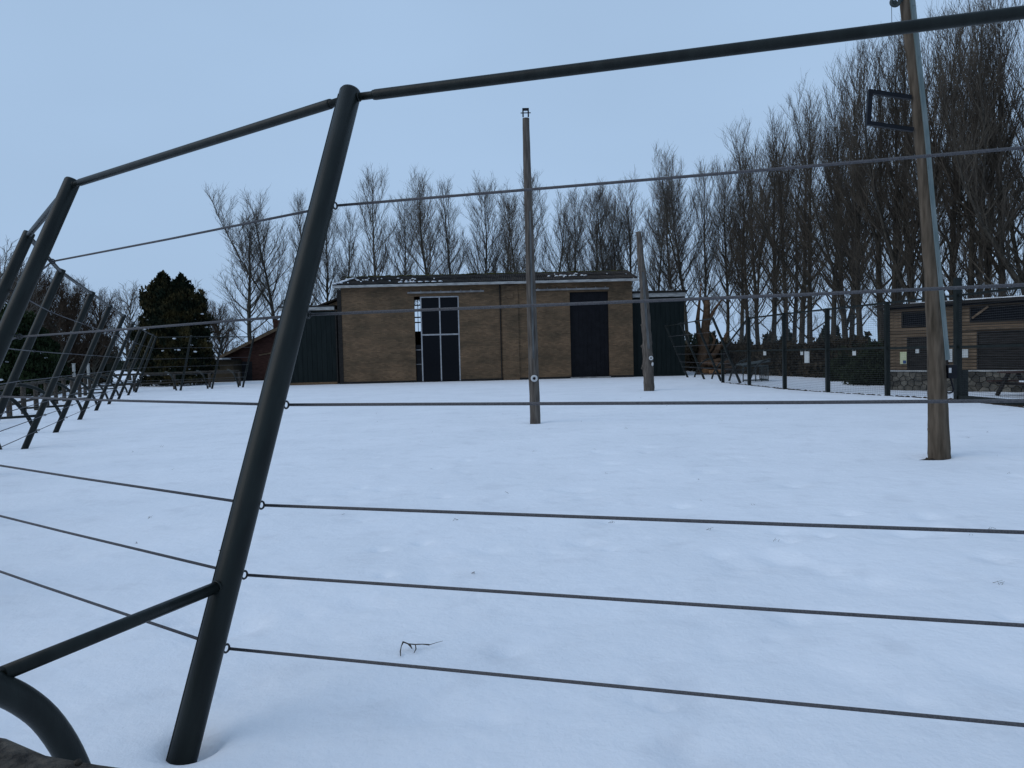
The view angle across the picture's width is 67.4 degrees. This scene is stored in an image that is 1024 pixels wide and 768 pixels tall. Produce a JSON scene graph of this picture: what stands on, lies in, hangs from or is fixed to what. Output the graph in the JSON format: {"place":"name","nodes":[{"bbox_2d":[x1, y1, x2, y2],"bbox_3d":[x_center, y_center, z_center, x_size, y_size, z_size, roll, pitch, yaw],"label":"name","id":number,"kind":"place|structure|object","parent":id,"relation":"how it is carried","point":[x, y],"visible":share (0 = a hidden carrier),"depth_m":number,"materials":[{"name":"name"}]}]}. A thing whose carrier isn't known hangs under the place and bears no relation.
{"place":"outdoors","nodes":[
{"label":"outdoors","id":0,"kind":"place"},
{"bbox_2d":[309,298,336,310],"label":"shed roof","id":1,"kind":"structure","parent":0,"point":[333,301],"depth_m":54.21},
{"bbox_2d":[0,371,1023,767],"bbox_3d":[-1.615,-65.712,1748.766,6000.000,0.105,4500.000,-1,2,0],"label":"snow ground","id":2,"kind":"structure","parent":0,"point":[116,699],"depth_m":5.58,"materials":[{"name":"white snow"}]},
{"bbox_2d":[0,236,49,326],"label":"bare tree","id":3,"kind":"object","parent":2,"relation":"on","point":[13,288],"visible":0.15,"depth_m":57.42,"materials":[{"name":"brown plant"}]},
{"bbox_2d":[0,304,62,395],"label":"conifer shrub","id":4,"kind":"object","parent":2,"relation":"on","point":[38,365],"visible":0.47,"depth_m":41.34,"materials":[{"name":"green plant"}]},
{"bbox_2d":[1,260,80,342],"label":"bare tree","id":5,"kind":"object","parent":2,"relation":"on","point":[49,276],"visible":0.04,"depth_m":63.10,"materials":[{"name":"brown plant"}]},
{"bbox_2d":[41,327,75,391],"bbox_3d":[-29.435,-1.549,46.968,4.484,4.472,4.545,-1,2,0],"label":"conifer shrub","id":6,"kind":"object","parent":2,"relation":"on","point":[55,346],"visible":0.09,"depth_m":47.32,"materials":[{"name":"green plant"}]},
{"bbox_2d":[11,271,108,372],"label":"bare tree","id":7,"kind":"object","parent":2,"relation":"on","point":[58,323],"visible":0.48,"depth_m":60.41,"materials":[{"name":"brown plant"}]},
{"bbox_2d":[71,363,75,376],"bbox_3d":[-29.639,-0.509,51.991,0.180,1.769,0.180,-1,2,0],"label":"white post","id":8,"kind":"object","parent":2,"relation":"on","point":[73,367],"visible":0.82,"depth_m":51.91,"materials":[{"name":"paint"}]},
{"bbox_2d":[45,275,117,346],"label":"bare tree","id":9,"kind":"object","parent":2,"relation":"on","point":[67,290],"visible":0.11,"depth_m":65.56,"materials":[{"name":"brown plant"}]},
{"bbox_2d":[51,329,114,384],"bbox_3d":[-45.045,-2.064,62.865,22.604,4.948,3.439,-2,2,-10],"label":"hedge","id":10,"kind":"object","parent":2,"relation":"on","point":[108,367],"visible":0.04,"depth_m":63.87,"materials":[{"name":"green plant"}]},
{"bbox_2d":[87,363,89,385],"bbox_3d":[-28.666,-0.521,51.991,0.180,1.745,0.180,-1,2,0],"label":"white post","id":11,"kind":"object","parent":2,"relation":"on","point":[88,368],"visible":0.36,"depth_m":51.92,"materials":[{"name":"paint"}]},
{"bbox_2d":[62,288,125,383],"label":"bare tree","id":12,"kind":"object","parent":2,"relation":"on","point":[97,319],"visible":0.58,"depth_m":62.70,"materials":[{"name":"brown plant"}]},
{"bbox_2d":[0,370,240,767],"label":"log barrier","id":13,"kind":"object","parent":2,"relation":"on","point":[13,754],"visible":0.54,"depth_m":1.08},
{"bbox_2d":[104,278,143,380],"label":"bare tree","id":14,"kind":"object","parent":2,"relation":"on","point":[128,343],"visible":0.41,"depth_m":73.94,"materials":[{"name":"brown plant"}]},
{"bbox_2d":[122,270,219,386],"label":"conifer tree","id":15,"kind":"object","parent":2,"relation":"on","point":[165,299],"visible":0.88,"depth_m":52.43,"materials":[{"name":"green plant"}]},
{"bbox_2d":[193,280,223,342],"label":"bare tree","id":16,"kind":"object","parent":2,"relation":"on","point":[207,302],"visible":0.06,"depth_m":76.96,"materials":[{"name":"brown plant"}]},
{"bbox_2d":[206,299,246,357],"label":"bare tree","id":17,"kind":"object","parent":2,"relation":"on","point":[217,331],"visible":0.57,"depth_m":75.31,"materials":[{"name":"brown plant"}]},
{"bbox_2d":[211,358,241,381],"bbox_3d":[-22.886,-1.084,61.432,2.259,1.960,3.300,-1,2,0],"label":"lean to","id":18,"kind":"object","parent":2,"relation":"on","point":[227,363],"visible":0.57,"depth_m":60.00,"materials":[{"name":"brown wood"}]},
{"bbox_2d":[211,202,283,342],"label":"poplar tree","id":19,"kind":"object","parent":2,"relation":"on","point":[249,305],"visible":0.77,"depth_m":64.97,"materials":[{"name":"brown plant"}]},
{"bbox_2d":[216,320,278,380],"bbox_3d":[-18.298,-2.872,64.783,10.920,5.050,6.875,-1,2,0],"label":"gabled hut","id":20,"kind":"object","parent":2,"relation":"on","point":[260,354],"visible":0.21,"depth_m":61.89,"materials":[{"name":"brown wood"}]},
{"bbox_2d":[242,361,251,380],"bbox_3d":[-21.680,-1.027,61.913,1.444,1.550,0.035,-1,2,0],"label":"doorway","id":21,"kind":"structure","parent":20,"relation":"in","point":[249,372],"depth_m":61.90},
{"bbox_2d":[203,183,299,330],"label":"poplar tree","id":22,"kind":"object","parent":2,"relation":"on","point":[264,239],"visible":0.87,"depth_m":64.63,"materials":[{"name":"brown plant"}]},
{"bbox_2d":[281,188,325,305],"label":"poplar tree","id":23,"kind":"object","parent":2,"relation":"on","point":[300,229],"visible":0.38,"depth_m":63.62,"materials":[{"name":"brown plant"}]},
{"bbox_2d":[277,305,339,384],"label":"green shed","id":24,"kind":"structure","parent":2,"relation":"on","point":[316,362],"depth_m":48.21,"materials":[{"name":"metal"}]},
{"bbox_2d":[298,200,351,305],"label":"poplar tree","id":25,"kind":"object","parent":2,"relation":"on","point":[327,258],"visible":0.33,"depth_m":65.31,"materials":[{"name":"brown plant"}]},
{"bbox_2d":[329,202,367,299],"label":"poplar tree","id":26,"kind":"object","parent":2,"relation":"on","point":[349,262],"visible":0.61,"depth_m":65.62,"materials":[{"name":"brown plant"}]},
{"bbox_2d":[336,163,418,278],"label":"poplar tree","id":27,"kind":"object","parent":2,"relation":"on","point":[374,248],"visible":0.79,"depth_m":63.97,"materials":[{"name":"brown plant"}]},
{"bbox_2d":[378,190,435,303],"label":"poplar tree","id":28,"kind":"object","parent":2,"relation":"on","point":[401,246],"visible":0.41,"depth_m":66.28,"materials":[{"name":"brown plant"}]},
{"bbox_2d":[400,641,441,655],"bbox_3d":[-0.500,1.424,4.202,0.282,0.036,0.110,-3,3,-30],"label":"fallen twig","id":29,"kind":"object","parent":2,"relation":"on","point":[409,644],"visible":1,"depth_m":4.20,"materials":[{"name":"wood"}]},
{"bbox_2d":[394,165,458,308],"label":"poplar tree","id":30,"kind":"object","parent":2,"relation":"on","point":[416,209],"visible":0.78,"depth_m":62.26,"materials":[{"name":"brown plant"}]},
{"bbox_2d":[422,174,477,274],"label":"poplar tree","id":31,"kind":"object","parent":2,"relation":"on","point":[448,240],"visible":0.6,"depth_m":65.65,"materials":[{"name":"brown plant"}]},
{"bbox_2d":[332,270,637,383],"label":"brick building","id":32,"kind":"structure","parent":2,"relation":"on","point":[585,341],"depth_m":47.94,"materials":[{"name":"brown brick"}]},
{"bbox_2d":[420,296,460,380],"bbox_3d":[-4.466,-2.830,47.977,2.410,5.280,0.070,-1,2,0],"label":"sliding door","id":33,"kind":"structure","parent":32,"relation":"in","point":[440,332],"depth_m":47.97,"materials":[{"name":"black glass"}]},
{"bbox_2d":[570,291,608,376],"bbox_3d":[4.846,-3.073,48.087,2.400,5.360,0.070,-1,2,0],"label":"door","id":34,"kind":"structure","parent":32,"relation":"in","point":[589,333],"depth_m":48.05,"materials":[{"name":"black wood"}]},
{"bbox_2d":[458,171,520,273],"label":"poplar tree","id":35,"kind":"object","parent":2,"relation":"on","point":[486,227],"visible":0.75,"depth_m":66.58,"materials":[{"name":"brown plant"}]},
{"bbox_2d":[112,325,872,371],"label":"distant wood","id":36,"kind":"object","parent":2,"relation":"on","point":[692,338],"visible":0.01,"depth_m":150.41,"materials":[{"name":"brown plant"}]},
{"bbox_2d":[477,175,525,272],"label":"poplar tree","id":37,"kind":"object","parent":2,"relation":"on","point":[499,261],"visible":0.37,"depth_m":66.31,"materials":[{"name":"brown plant"}]},
{"bbox_2d":[473,185,548,272],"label":"poplar tree","id":38,"kind":"object","parent":2,"relation":"on","point":[511,211],"visible":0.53,"depth_m":64.22,"materials":[{"name":"brown plant"}]},
{"bbox_2d":[0,5,1023,764],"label":"cable fence","id":39,"kind":"object","parent":2,"relation":"on","point":[40,715],"visible":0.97,"depth_m":3.58,"materials":[{"name":"black metal"}]},
{"bbox_2d":[521,108,540,423],"bbox_3d":[0.430,-2.601,17.621,0.293,7.355,0.290,-1,2,0],"label":"pole","id":40,"kind":"object","parent":2,"relation":"on","point":[533,377],"visible":0.94,"depth_m":17.57,"materials":[{"name":"wood"}]},
{"bbox_2d":[502,166,569,272],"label":"poplar tree","id":41,"kind":"object","parent":2,"relation":"on","point":[537,223],"visible":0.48,"depth_m":64.17,"materials":[{"name":"brown plant"}]},
{"bbox_2d":[534,185,587,271],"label":"poplar tree","id":42,"kind":"object","parent":2,"relation":"on","point":[557,233],"visible":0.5,"depth_m":67.27,"materials":[{"name":"brown plant"}]},
{"bbox_2d":[546,179,599,271],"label":"poplar tree","id":43,"kind":"object","parent":2,"relation":"on","point":[575,243],"visible":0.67,"depth_m":65.27,"materials":[{"name":"brown plant"}]},
{"bbox_2d":[562,181,619,270],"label":"poplar tree","id":44,"kind":"object","parent":2,"relation":"on","point":[596,250],"visible":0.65,"depth_m":64.94,"materials":[{"name":"brown plant"}]},
{"bbox_2d":[580,177,629,270],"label":"poplar tree","id":45,"kind":"object","parent":2,"relation":"on","point":[614,253],"visible":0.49,"depth_m":65.62,"materials":[{"name":"brown plant"}]},
{"bbox_2d":[582,189,646,289],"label":"poplar tree","id":46,"kind":"object","parent":2,"relation":"on","point":[615,228],"visible":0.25,"depth_m":67.44,"materials":[{"name":"brown plant"}]},
{"bbox_2d":[594,165,656,290],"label":"poplar tree","id":47,"kind":"object","parent":2,"relation":"on","point":[629,237],"visible":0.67,"depth_m":66.37,"materials":[{"name":"brown plant"}]},
{"bbox_2d":[636,231,654,390],"bbox_3d":[5.405,-2.860,31.097,0.666,6.618,0.510,-1,2,0],"label":"pole","id":48,"kind":"object","parent":2,"relation":"on","point":[647,368],"visible":0.98,"depth_m":30.99,"materials":[{"name":"wood"}]},
{"bbox_2d":[628,182,678,290],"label":"poplar tree","id":49,"kind":"object","parent":2,"relation":"on","point":[658,272],"visible":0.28,"depth_m":65.03,"materials":[{"name":"brown plant"}]},
{"bbox_2d":[632,290,686,376],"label":"green shed","id":50,"kind":"structure","parent":2,"relation":"on","point":[666,361],"depth_m":48.38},
{"bbox_2d":[633,166,702,321],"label":"poplar tree","id":51,"kind":"object","parent":2,"relation":"on","point":[671,274],"visible":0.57,"depth_m":63.37,"materials":[{"name":"brown plant"}]},
{"bbox_2d":[644,141,711,346],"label":"poplar tree","id":52,"kind":"object","parent":2,"relation":"on","point":[674,228],"visible":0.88,"depth_m":62.12,"materials":[{"name":"brown plant"}]},
{"bbox_2d":[670,156,742,324],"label":"poplar tree","id":53,"kind":"object","parent":2,"relation":"on","point":[705,256],"visible":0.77,"depth_m":61.39,"materials":[{"name":"brown plant"}]},
{"bbox_2d":[696,282,728,374],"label":"pollarded tree","id":54,"kind":"object","parent":2,"relation":"on","point":[704,326],"visible":0.85,"depth_m":49.77,"materials":[{"name":"brown plant"}]},
{"bbox_2d":[701,358,730,374],"bbox_3d":[13.010,-1.090,49.062,2.059,1.159,1.363,-1,2,0],"label":"log pile","id":55,"kind":"object","parent":2,"relation":"on","point":[710,364],"visible":0.48,"depth_m":48.70,"materials":[{"name":"brown wood"}]},
{"bbox_2d":[665,317,770,382],"bbox_3d":[10.520,-1.591,40.433,2.864,3.441,9.854,-1,2,-2],"label":"cable fence","id":56,"kind":"object","parent":2,"relation":"on","point":[715,367],"visible":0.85,"depth_m":38.64,"materials":[{"name":"black metal"}]},
{"bbox_2d":[690,153,755,342],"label":"poplar tree","id":57,"kind":"object","parent":2,"relation":"on","point":[726,307],"visible":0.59,"depth_m":61.12,"materials":[{"name":"brown plant"}]},
{"bbox_2d":[708,154,771,342],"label":"poplar tree","id":58,"kind":"object","parent":2,"relation":"on","point":[732,268],"visible":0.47,"depth_m":58.69,"materials":[{"name":"brown plant"}]},
{"bbox_2d":[709,147,794,342],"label":"poplar tree","id":59,"kind":"object","parent":2,"relation":"on","point":[742,283],"visible":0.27,"depth_m":59.57,"materials":[{"name":"brown plant"}]},
{"bbox_2d":[737,360,769,381],"bbox_3d":[11.773,-0.647,37.602,1.330,1.020,1.276,-1,2,0],"label":"hay rack","id":60,"kind":"object","parent":2,"relation":"on","point":[763,372],"visible":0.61,"depth_m":37.02,"materials":[{"name":"grey metal"}]},
{"bbox_2d":[720,131,789,344],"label":"poplar tree","id":61,"kind":"object","parent":2,"relation":"on","point":[754,285],"visible":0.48,"depth_m":56.08,"materials":[{"name":"brown plant"}]},
{"bbox_2d":[737,117,817,341],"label":"poplar tree","id":62,"kind":"object","parent":2,"relation":"on","point":[774,311],"visible":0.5,"depth_m":52.84,"materials":[{"name":"brown plant"}]},
{"bbox_2d":[685,331,883,377],"bbox_3d":[16.249,-1.744,44.531,3.273,2.678,28.552,-2,2,-12],"label":"hedge","id":63,"kind":"object","parent":2,"relation":"on","point":[818,357],"visible":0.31,"depth_m":42.85,"materials":[{"name":"plant"}]},
{"bbox_2d":[755,105,815,340],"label":"poplar tree","id":64,"kind":"object","parent":2,"relation":"on","point":[784,273],"visible":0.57,"depth_m":51.37,"materials":[{"name":"brown plant"}]},
{"bbox_2d":[721,79,872,343],"bbox_3d":[17.730,-9.536,47.966,6.275,18.263,7.859,-3,3,-33],"label":"poplar tree","id":65,"kind":"object","parent":2,"relation":"on","point":[810,288],"visible":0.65,"depth_m":47.69,"materials":[{"name":"brown plant"}]},
{"bbox_2d":[764,138,832,343],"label":"poplar tree","id":66,"kind":"object","parent":2,"relation":"on","point":[794,331],"visible":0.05,"depth_m":62.65,"materials":[{"name":"brown plant"}]},
{"bbox_2d":[753,98,844,342],"bbox_3d":[18.725,-9.417,48.897,6.289,17.915,4.700,0,3,31],"label":"poplar tree","id":67,"kind":"object","parent":2,"relation":"on","point":[802,315],"visible":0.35,"depth_m":49.21,"materials":[{"name":"brown plant"}]},
{"bbox_2d":[791,85,864,340],"bbox_3d":[19.319,-9.166,46.008,4.511,17.604,6.144,-2,2,-15],"label":"poplar tree","id":68,"kind":"object","parent":2,"relation":"on","point":[833,304],"visible":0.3,"depth_m":45.94,"materials":[{"name":"brown plant"}]},
{"bbox_2d":[780,65,892,339],"bbox_3d":[19.112,-9.134,44.388,5.488,17.649,9.813,3,5,65],"label":"poplar tree","id":69,"kind":"object","parent":2,"relation":"on","point":[845,319],"visible":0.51,"depth_m":43.40,"materials":[{"name":"brown plant"}]},
{"bbox_2d":[822,344,853,381],"bbox_3d":[15.334,-0.928,35.529,1.813,1.869,1.872,0,3,33],"label":"shrub","id":70,"kind":"object","parent":2,"relation":"on","point":[835,362],"visible":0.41,"depth_m":35.21,"materials":[{"name":"green plant"}]},
{"bbox_2d":[799,40,898,340],"bbox_3d":[18.583,-9.371,42.297,5.282,18.332,9.446,0,3,29],"label":"poplar tree","id":71,"kind":"object","parent":2,"relation":"on","point":[851,211],"visible":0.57,"depth_m":41.23,"materials":[{"name":"brown plant"}]},
{"bbox_2d":[821,105,891,340],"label":"poplar tree","id":72,"kind":"object","parent":2,"relation":"on","point":[854,317],"visible":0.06,"depth_m":56.41,"materials":[{"name":"brown plant"}]},
{"bbox_2d":[841,339,883,385],"bbox_3d":[14.723,-0.853,31.453,2.649,2.068,2.510,-1,2,0],"label":"shrub","id":73,"kind":"object","parent":2,"relation":"on","point":[869,364],"visible":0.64,"depth_m":31.04,"materials":[{"name":"green plant"}]},
{"bbox_2d":[721,277,1023,405],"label":"fence","id":74,"kind":"object","parent":2,"relation":"on","point":[960,383],"visible":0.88,"depth_m":24.22,"materials":[{"name":"black metal"}]},
{"bbox_2d":[804,351,809,362],"bbox_3d":[10.778,-1.006,28.064,0.180,0.470,0.012,1,3,41],"label":"notice","id":75,"kind":"object","parent":74,"relation":"attached to","point":[806,358],"visible":1,"depth_m":28.07,"materials":[{"name":"white paper"}]},
{"bbox_2d":[831,36,918,341],"bbox_3d":[18.682,-9.052,39.636,6.209,17.900,4.640,-2,2,-20],"label":"poplar tree","id":76,"kind":"object","parent":2,"relation":"on","point":[880,316],"visible":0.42,"depth_m":39.30,"materials":[{"name":"brown plant"}]},
{"bbox_2d":[835,34,950,303],"bbox_3d":[18.833,-9.091,37.211,5.091,18.174,6.935,0,3,35],"label":"poplar tree","id":77,"kind":"object","parent":2,"relation":"on","point":[908,295],"visible":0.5,"depth_m":36.77,"materials":[{"name":"brown plant"}]},
{"bbox_2d":[865,0,956,459],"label":"pole","id":78,"kind":"object","parent":2,"relation":"on","point":[940,372],"visible":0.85,"depth_m":10.82,"materials":[{"name":"wood"}]},
{"bbox_2d":[840,1,984,313],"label":"poplar tree","id":79,"kind":"object","parent":2,"relation":"on","point":[897,284],"visible":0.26,"depth_m":38.05,"materials":[{"name":"brown plant"}]},
{"bbox_2d":[860,77,964,318],"bbox_3d":[25.799,-10.683,50.107,7.151,20.082,5.250,-1,2,5],"label":"poplar tree","id":80,"kind":"object","parent":2,"relation":"on","point":[890,234],"visible":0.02,"depth_m":50.23,"materials":[{"name":"brown plant"}]},
{"bbox_2d":[868,1,981,303],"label":"poplar tree","id":81,"kind":"object","parent":2,"relation":"on","point":[914,162],"visible":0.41,"depth_m":35.68,"materials":[{"name":"brown plant"}]},
{"bbox_2d":[876,0,1008,300],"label":"poplar tree","id":82,"kind":"object","parent":2,"relation":"on","point":[963,117],"visible":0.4,"depth_m":34.15,"materials":[{"name":"brown plant"}]},
{"bbox_2d":[875,295,1023,391],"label":"log cabin","id":83,"kind":"object","parent":2,"relation":"on","point":[1011,359],"visible":0.56,"depth_m":25.30,"materials":[{"name":"wood"}]},
{"bbox_2d":[900,352,906,363],"bbox_3d":[13.733,-0.911,26.955,0.015,0.430,0.213,-3,3,-43],"label":"poster","id":84,"kind":"object","parent":83,"relation":"attached to","point":[903,357],"visible":1,"depth_m":26.95,"materials":[{"name":"paper"}]},
{"bbox_2d":[901,312,925,326],"bbox_3d":[14.113,-2.240,26.522,0.067,0.500,1.249,-3,3,-43],"label":"window","id":85,"kind":"structure","parent":83,"relation":"in","point":[918,316],"depth_m":26.69,"materials":[{"name":"black glass"}]},
{"bbox_2d":[962,349,967,356],"bbox_3d":[15.056,-1.014,25.551,0.012,0.280,0.210,-3,3,-43],"label":"paper notice","id":86,"kind":"object","parent":83,"relation":"attached to","point":[965,352],"visible":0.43,"depth_m":25.52,"materials":[{"name":"white paper"}]},
{"bbox_2d":[971,304,1023,322],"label":"window","id":87,"kind":"structure","parent":83,"relation":"in","point":[998,312],"depth_m":24.80,"materials":[{"name":"black glass"}]},
{"bbox_2d":[903,40,1023,295],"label":"poplar tree","id":88,"kind":"object","parent":2,"relation":"on","point":[1003,258],"visible":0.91,"depth_m":30.85,"materials":[{"name":"brown plant"}]},
{"bbox_2d":[906,0,1023,299],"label":"poplar tree","id":89,"kind":"object","parent":2,"relation":"on","point":[998,269],"visible":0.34,"depth_m":32.41,"materials":[{"name":"brown plant"}]},
{"bbox_2d":[930,0,1021,298],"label":"poplar tree","id":90,"kind":"object","parent":2,"relation":"on","point":[970,247],"visible":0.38,"depth_m":33.49,"materials":[{"name":"brown plant"}]},
{"bbox_2d":[930,0,1023,298],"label":"poplar tree","id":91,"kind":"object","parent":2,"relation":"on","point":[983,175],"visible":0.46,"depth_m":31.73,"materials":[{"name":"brown plant"}]},
{"bbox_2d":[934,41,1023,298],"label":"poplar tree","id":92,"kind":"object","parent":2,"relation":"on","point":[978,274],"visible":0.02,"depth_m":46.34,"materials":[{"name":"brown plant"}]},
{"bbox_2d":[951,1,1023,295],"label":"poplar tree","id":93,"kind":"object","parent":2,"relation":"on","point":[1017,263],"visible":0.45,"depth_m":32.01,"materials":[{"name":"brown plant"}]},
{"bbox_2d":[984,403,1023,407],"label":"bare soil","id":94,"kind":"structure","parent":2,"relation":"on","point":[1004,405],"depth_m":19.40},
{"bbox_2d":[986,371,1023,395],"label":"picnic bench","id":95,"kind":"object","parent":2,"relation":"on","point":[1005,381],"visible":0.86,"depth_m":22.71,"materials":[{"name":"brown wood"}]},
{"bbox_2d":[0,0,1023,360],"label":"sky","id":96,"kind":"structure","parent":0,"point":[88,87],"materials":[{"name":"blue"}]}
]}

